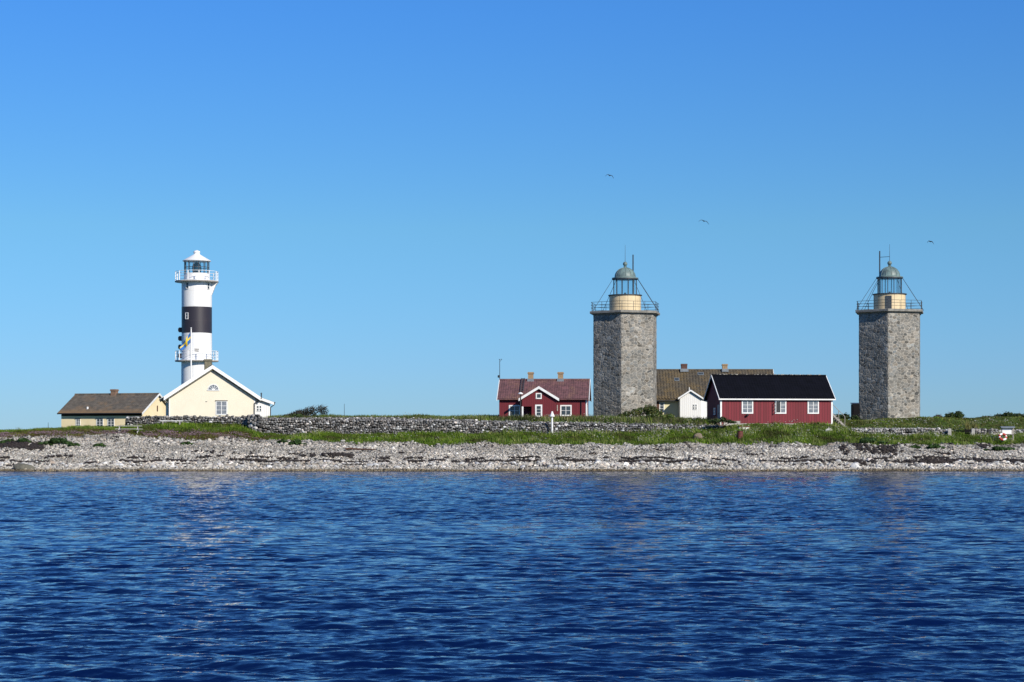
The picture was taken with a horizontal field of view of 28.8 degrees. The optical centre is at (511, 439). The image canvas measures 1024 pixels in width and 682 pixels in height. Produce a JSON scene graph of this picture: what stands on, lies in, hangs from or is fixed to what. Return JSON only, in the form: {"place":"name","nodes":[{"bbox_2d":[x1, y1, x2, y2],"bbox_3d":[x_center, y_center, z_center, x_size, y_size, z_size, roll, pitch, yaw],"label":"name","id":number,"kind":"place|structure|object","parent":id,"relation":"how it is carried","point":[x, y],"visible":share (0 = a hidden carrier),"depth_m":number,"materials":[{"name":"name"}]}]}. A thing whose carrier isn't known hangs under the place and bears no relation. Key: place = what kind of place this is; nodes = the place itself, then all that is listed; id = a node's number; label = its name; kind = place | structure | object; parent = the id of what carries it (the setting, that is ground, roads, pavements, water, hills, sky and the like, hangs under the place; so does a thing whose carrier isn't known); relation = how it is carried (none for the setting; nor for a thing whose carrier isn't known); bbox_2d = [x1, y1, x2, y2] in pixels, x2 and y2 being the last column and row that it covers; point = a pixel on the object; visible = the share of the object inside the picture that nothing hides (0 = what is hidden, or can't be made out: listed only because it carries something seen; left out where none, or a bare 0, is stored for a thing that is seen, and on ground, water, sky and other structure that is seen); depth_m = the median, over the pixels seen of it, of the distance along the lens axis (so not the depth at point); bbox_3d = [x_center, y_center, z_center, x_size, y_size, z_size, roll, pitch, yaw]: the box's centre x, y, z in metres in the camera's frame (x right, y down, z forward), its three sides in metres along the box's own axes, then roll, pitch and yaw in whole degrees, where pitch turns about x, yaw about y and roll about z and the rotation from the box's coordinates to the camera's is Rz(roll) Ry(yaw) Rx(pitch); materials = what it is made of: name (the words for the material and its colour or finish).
{"place":"outdoors","nodes":[
{"label":"outdoors","id":0,"kind":"place"},
{"bbox_2d":[0,471,1023,681],"bbox_3d":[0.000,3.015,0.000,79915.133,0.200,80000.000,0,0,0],"label":"sea","id":1,"kind":"structure","parent":0,"point":[515,576],"depth_m":43.78,"materials":[{"name":"blue liquid"}]},
{"bbox_2d":[0,417,1023,471],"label":"ground","id":2,"kind":"structure","parent":0,"point":[945,422],"depth_m":200.95,"materials":[{"name":"grey stone"}]},
{"bbox_2d":[16,436,30,442],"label":"sea kale","id":3,"kind":"object","parent":2,"relation":"on","point":[24,439],"visible":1,"depth_m":202.95,"materials":[{"name":"green plant"}]},
{"bbox_2d":[13,463,34,469],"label":"rock","id":4,"kind":"object","parent":2,"relation":"on","point":[20,466],"visible":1,"depth_m":190.78,"materials":[{"name":"stone"}]},
{"bbox_2d":[37,441,52,444],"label":"sea kale","id":5,"kind":"object","parent":2,"relation":"on","point":[44,443],"visible":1,"depth_m":202.59,"materials":[{"name":"green plant"}]},
{"bbox_2d":[48,437,70,443],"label":"sea kale","id":6,"kind":"object","parent":2,"relation":"on","point":[58,440],"visible":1,"depth_m":202.75,"materials":[{"name":"green plant"}]},
{"bbox_2d":[67,441,80,445],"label":"sea kale","id":7,"kind":"object","parent":2,"relation":"on","point":[74,444],"visible":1,"depth_m":201.75,"materials":[{"name":"green plant"}]},
{"bbox_2d":[93,441,105,446],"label":"sea kale","id":8,"kind":"object","parent":2,"relation":"on","point":[100,444],"visible":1,"depth_m":201.92,"materials":[{"name":"green plant"}]},
{"bbox_2d":[57,389,165,426],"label":"ochre cottage","id":9,"kind":"structure","parent":2,"relation":"on","point":[114,407],"depth_m":246.09,"materials":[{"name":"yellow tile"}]},
{"bbox_2d":[75,418,80,425],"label":"window","id":10,"kind":"structure","parent":9,"relation":"in","point":[78,420],"depth_m":246.00,"materials":[{"name":"white paint"}]},
{"bbox_2d":[96,418,103,425],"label":"window","id":11,"kind":"structure","parent":9,"relation":"in","point":[99,421],"depth_m":245.04,"materials":[{"name":"white paint"}]},
{"bbox_2d":[107,418,114,426],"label":"window","id":12,"kind":"structure","parent":9,"relation":"in","point":[110,421],"depth_m":244.56,"materials":[{"name":"white glass"}]},
{"bbox_2d":[0,428,264,439],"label":"pink flowers","id":13,"kind":"object","parent":2,"relation":"on","point":[104,431],"visible":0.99,"depth_m":208.79,"materials":[{"name":"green plant"}]},
{"bbox_2d":[180,328,191,378],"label":"flagpole","id":14,"kind":"object","parent":2,"relation":"on","point":[186,342],"visible":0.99,"depth_m":245.95,"materials":[{"name":"white metal"}]},
{"bbox_2d":[125,414,247,426],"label":"stone wall","id":15,"kind":"structure","parent":2,"relation":"on","point":[155,419],"depth_m":216.86,"materials":[{"name":"stone"}]},
{"bbox_2d":[179,440,194,444],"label":"sea kale","id":16,"kind":"object","parent":2,"relation":"on","point":[187,442],"visible":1,"depth_m":203.16,"materials":[{"name":"green plant"}]},
{"bbox_2d":[175,250,218,384],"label":"lighthouse","id":17,"kind":"object","parent":2,"relation":"on","point":[198,287],"visible":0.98,"depth_m":254.43,"materials":[{"name":"white paint"}]},
{"bbox_2d":[159,359,274,417],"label":"cream house","id":18,"kind":"structure","parent":2,"relation":"on","point":[210,390],"depth_m":222.03,"materials":[{"name":"paint"}]},
{"bbox_2d":[207,384,219,390],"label":"half round window","id":19,"kind":"structure","parent":18,"relation":"in","point":[212,387],"depth_m":221.97,"materials":[{"name":"white paint"}]},
{"bbox_2d":[215,400,227,414],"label":"window","id":20,"kind":"structure","parent":18,"relation":"in","point":[221,405],"depth_m":222.19,"materials":[{"name":"white paint"}]},
{"bbox_2d":[256,405,261,410],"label":"window","id":21,"kind":"structure","parent":18,"relation":"in","point":[258,407],"depth_m":223.28,"materials":[{"name":"white paint"}]},
{"bbox_2d":[246,414,264,432],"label":"stone pile","id":22,"kind":"object","parent":2,"relation":"on","point":[254,422],"visible":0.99,"depth_m":213.96,"materials":[{"name":"stone"}]},
{"bbox_2d":[285,413,305,417],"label":"shrub","id":23,"kind":"object","parent":2,"relation":"on","point":[297,415],"visible":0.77,"depth_m":218.23,"materials":[{"name":"green plant"}]},
{"bbox_2d":[288,438,306,444],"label":"sea kale","id":24,"kind":"object","parent":2,"relation":"on","point":[296,441],"visible":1,"depth_m":203.43,"materials":[{"name":"green plant"}]},
{"bbox_2d":[284,404,329,416],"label":"windswept bush","id":25,"kind":"object","parent":2,"relation":"on","point":[311,411],"visible":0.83,"depth_m":221.73,"materials":[{"name":"green plant"}]},
{"bbox_2d":[262,416,721,434],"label":"stone wall","id":26,"kind":"structure","parent":2,"relation":"on","point":[342,425],"depth_m":214.62,"materials":[{"name":"stone"}]},
{"bbox_2d":[0,432,1023,471],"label":"beach stones","id":27,"kind":"object","parent":2,"relation":"on","point":[113,446],"visible":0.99,"depth_m":198.70,"materials":[{"name":"grey stone"}]},
{"bbox_2d":[345,448,375,449],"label":"driftwood","id":28,"kind":"object","parent":27,"relation":"on","point":[358,449],"visible":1,"depth_m":201.30,"materials":[{"name":"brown wood"}]},
{"bbox_2d":[0,434,1023,466],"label":"seaweed","id":29,"kind":"object","parent":27,"relation":"on","point":[928,459],"visible":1,"depth_m":196.71,"materials":[{"name":"plant"}]},
{"bbox_2d":[0,413,1023,445],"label":"grass","id":30,"kind":"structure","parent":2,"relation":"on","point":[518,436],"depth_m":212.19,"materials":[{"name":"green plant"}]},
{"bbox_2d":[518,390,522,415],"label":"lamp post","id":31,"kind":"object","parent":2,"relation":"on","point":[520,392],"visible":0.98,"depth_m":218.53,"materials":[{"name":"black metal"}]},
{"bbox_2d":[497,372,590,417],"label":"red cottage","id":32,"kind":"structure","parent":2,"relation":"on","point":[560,394],"depth_m":222.22,"materials":[{"name":"red wood"}]},
{"bbox_2d":[509,405,519,415],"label":"window","id":33,"kind":"structure","parent":32,"relation":"in","point":[513,409],"depth_m":222.19,"materials":[{"name":"white paint"}]},
{"bbox_2d":[535,405,541,416],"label":"door","id":34,"kind":"structure","parent":32,"relation":"in","point":[538,408],"depth_m":220.30,"materials":[{"name":"white paint"}]},
{"bbox_2d":[536,393,541,398],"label":"window","id":35,"kind":"structure","parent":32,"relation":"in","point":[538,395],"depth_m":220.30,"materials":[{"name":"white paint"}]},
{"bbox_2d":[560,405,571,415],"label":"window","id":36,"kind":"structure","parent":32,"relation":"in","point":[567,409],"depth_m":221.81,"materials":[{"name":"white paint"}]},
{"bbox_2d":[549,411,554,432],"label":"marker post","id":37,"kind":"object","parent":2,"relation":"on","point":[551,415],"visible":0.92,"depth_m":214.01,"materials":[{"name":"white paint"}]},
{"bbox_2d":[590,255,659,417],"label":"stone tower","id":38,"kind":"structure","parent":2,"relation":"on","point":[624,352],"depth_m":234.05,"materials":[{"name":"stone"}]},
{"bbox_2d":[618,404,667,416],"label":"shrub","id":39,"kind":"object","parent":2,"relation":"on","point":[648,409],"visible":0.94,"depth_m":222.04,"materials":[{"name":"green plant"}]},
{"bbox_2d":[268,412,1023,440],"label":"white flowers","id":40,"kind":"object","parent":2,"relation":"on","point":[742,426],"visible":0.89,"depth_m":213.60,"materials":[{"name":"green plant"}]},
{"bbox_2d":[635,413,680,418],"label":"shrub","id":41,"kind":"object","parent":2,"relation":"on","point":[670,415],"visible":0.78,"depth_m":220.41,"materials":[{"name":"green plant"}]},
{"bbox_2d":[693,433,702,438],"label":"rock","id":42,"kind":"object","parent":2,"relation":"on","point":[697,435],"visible":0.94,"depth_m":209.29,"materials":[{"name":"stone"}]},
{"bbox_2d":[656,364,773,418],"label":"house","id":43,"kind":"structure","parent":2,"relation":"on","point":[681,392],"depth_m":241.10,"materials":[{"name":"white paint"}]},
{"bbox_2d":[659,402,663,411],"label":"window","id":44,"kind":"structure","parent":43,"relation":"in","point":[661,404],"depth_m":240.01,"materials":[{"name":"white paint"}]},
{"bbox_2d":[708,416,735,426],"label":"shrub","id":45,"kind":"object","parent":2,"relation":"on","point":[722,419],"visible":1,"depth_m":214.27,"materials":[{"name":"green plant"}]},
{"bbox_2d":[737,431,742,438],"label":"drum","id":46,"kind":"object","parent":2,"relation":"on","point":[739,434],"visible":1,"depth_m":208.63,"materials":[{"name":"metal"}]},
{"bbox_2d":[703,374,844,425],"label":"long red house","id":47,"kind":"structure","parent":2,"relation":"on","point":[739,399],"depth_m":217.38,"materials":[{"name":"red wood"}]},
{"bbox_2d":[717,405,719,422],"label":"door","id":48,"kind":"structure","parent":47,"relation":"in","point":[718,406],"depth_m":216.67,"materials":[{"name":"black wood"}]},
{"bbox_2d":[742,400,752,413],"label":"window","id":49,"kind":"structure","parent":47,"relation":"in","point":[747,405],"depth_m":216.25,"materials":[{"name":"white paint"}]},
{"bbox_2d":[775,400,785,413],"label":"window","id":50,"kind":"structure","parent":47,"relation":"in","point":[780,405],"depth_m":216.83,"materials":[{"name":"white paint"}]},
{"bbox_2d":[808,400,818,413],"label":"window","id":51,"kind":"structure","parent":47,"relation":"in","point":[813,405],"depth_m":217.41,"materials":[{"name":"white paint"}]},
{"bbox_2d":[834,412,861,420],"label":"shrub","id":52,"kind":"object","parent":2,"relation":"on","point":[854,417],"visible":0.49,"depth_m":231.55,"materials":[{"name":"green plant"}]},
{"bbox_2d":[851,403,859,417],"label":"shed","id":53,"kind":"structure","parent":2,"relation":"on","point":[855,409],"depth_m":233.40,"materials":[{"name":"black wood"}]},
{"bbox_2d":[854,406,858,416],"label":"door","id":54,"kind":"structure","parent":53,"relation":"in","point":[856,408],"depth_m":233.36,"materials":[{"name":"wood"}]},
{"bbox_2d":[850,463,860,467],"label":"rock","id":55,"kind":"object","parent":2,"relation":"on","point":[854,465],"visible":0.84,"depth_m":192.16,"materials":[{"name":"stone"}]},
{"bbox_2d":[859,436,884,443],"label":"sea kale","id":56,"kind":"object","parent":2,"relation":"on","point":[867,440],"visible":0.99,"depth_m":206.15,"materials":[{"name":"green plant"}]},
{"bbox_2d":[855,244,922,419],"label":"stone tower","id":57,"kind":"structure","parent":2,"relation":"on","point":[889,355],"depth_m":235.97,"materials":[{"name":"stone"}]},
{"bbox_2d":[886,295,891,308],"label":"door","id":58,"kind":"structure","parent":57,"relation":"in","point":[888,305],"depth_m":237.10,"materials":[{"name":"metal"}]},
{"bbox_2d":[849,427,946,435],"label":"stone wall","id":59,"kind":"structure","parent":2,"relation":"on","point":[907,431],"depth_m":215.20,"materials":[{"name":"stone"}]},
{"bbox_2d":[909,444,920,448],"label":"sea kale","id":60,"kind":"object","parent":2,"relation":"on","point":[915,446],"visible":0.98,"depth_m":204.18,"materials":[{"name":"green plant"}]},
{"bbox_2d":[925,442,945,448],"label":"sea kale","id":61,"kind":"object","parent":2,"relation":"on","point":[935,445],"visible":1,"depth_m":203.53,"materials":[{"name":"green plant"}]},
{"bbox_2d":[943,410,965,418],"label":"shrub","id":62,"kind":"object","parent":2,"relation":"on","point":[958,414],"visible":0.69,"depth_m":233.53,"materials":[{"name":"green plant"}]},
{"bbox_2d":[963,420,971,429],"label":"reed clump","id":63,"kind":"object","parent":2,"relation":"on","point":[968,426],"visible":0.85,"depth_m":216.84,"materials":[{"name":"green plant"}]},
{"bbox_2d":[971,422,979,428],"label":"reed clump","id":64,"kind":"object","parent":2,"relation":"on","point":[974,425],"visible":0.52,"depth_m":217.35,"materials":[{"name":"green plant"}]},
{"bbox_2d":[974,428,1023,434],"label":"stone wall","id":65,"kind":"structure","parent":2,"relation":"on","point":[983,430],"depth_m":215.12,"materials":[{"name":"stone"}]},
{"bbox_2d":[983,445,1014,450],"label":"sea kale","id":66,"kind":"object","parent":2,"relation":"on","point":[997,447],"visible":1,"depth_m":202.34,"materials":[{"name":"green plant"}]},
{"bbox_2d":[990,410,1023,416],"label":"shrub","id":67,"kind":"object","parent":2,"relation":"on","point":[1006,414],"visible":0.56,"depth_m":235.03,"materials":[{"name":"green plant"}]},
{"bbox_2d":[1000,426,1014,439],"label":"notice board","id":68,"kind":"object","parent":2,"relation":"on","point":[1007,430],"visible":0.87,"depth_m":208.95,"materials":[{"name":"white paint"}]},
{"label":"lifebuoy post","id":69,"kind":"object","parent":2,"relation":"on","visible":0},
{"bbox_2d":[998,433,1006,440],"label":"lifebuoy","id":70,"kind":"object","parent":69,"relation":"hanging from","point":[1000,438],"visible":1,"depth_m":207.79,"materials":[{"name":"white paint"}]},
{"bbox_2d":[0,0,1023,429],"label":"sky","id":71,"kind":"structure","parent":0,"point":[391,202],"materials":[{"name":"blue"}]}
]}

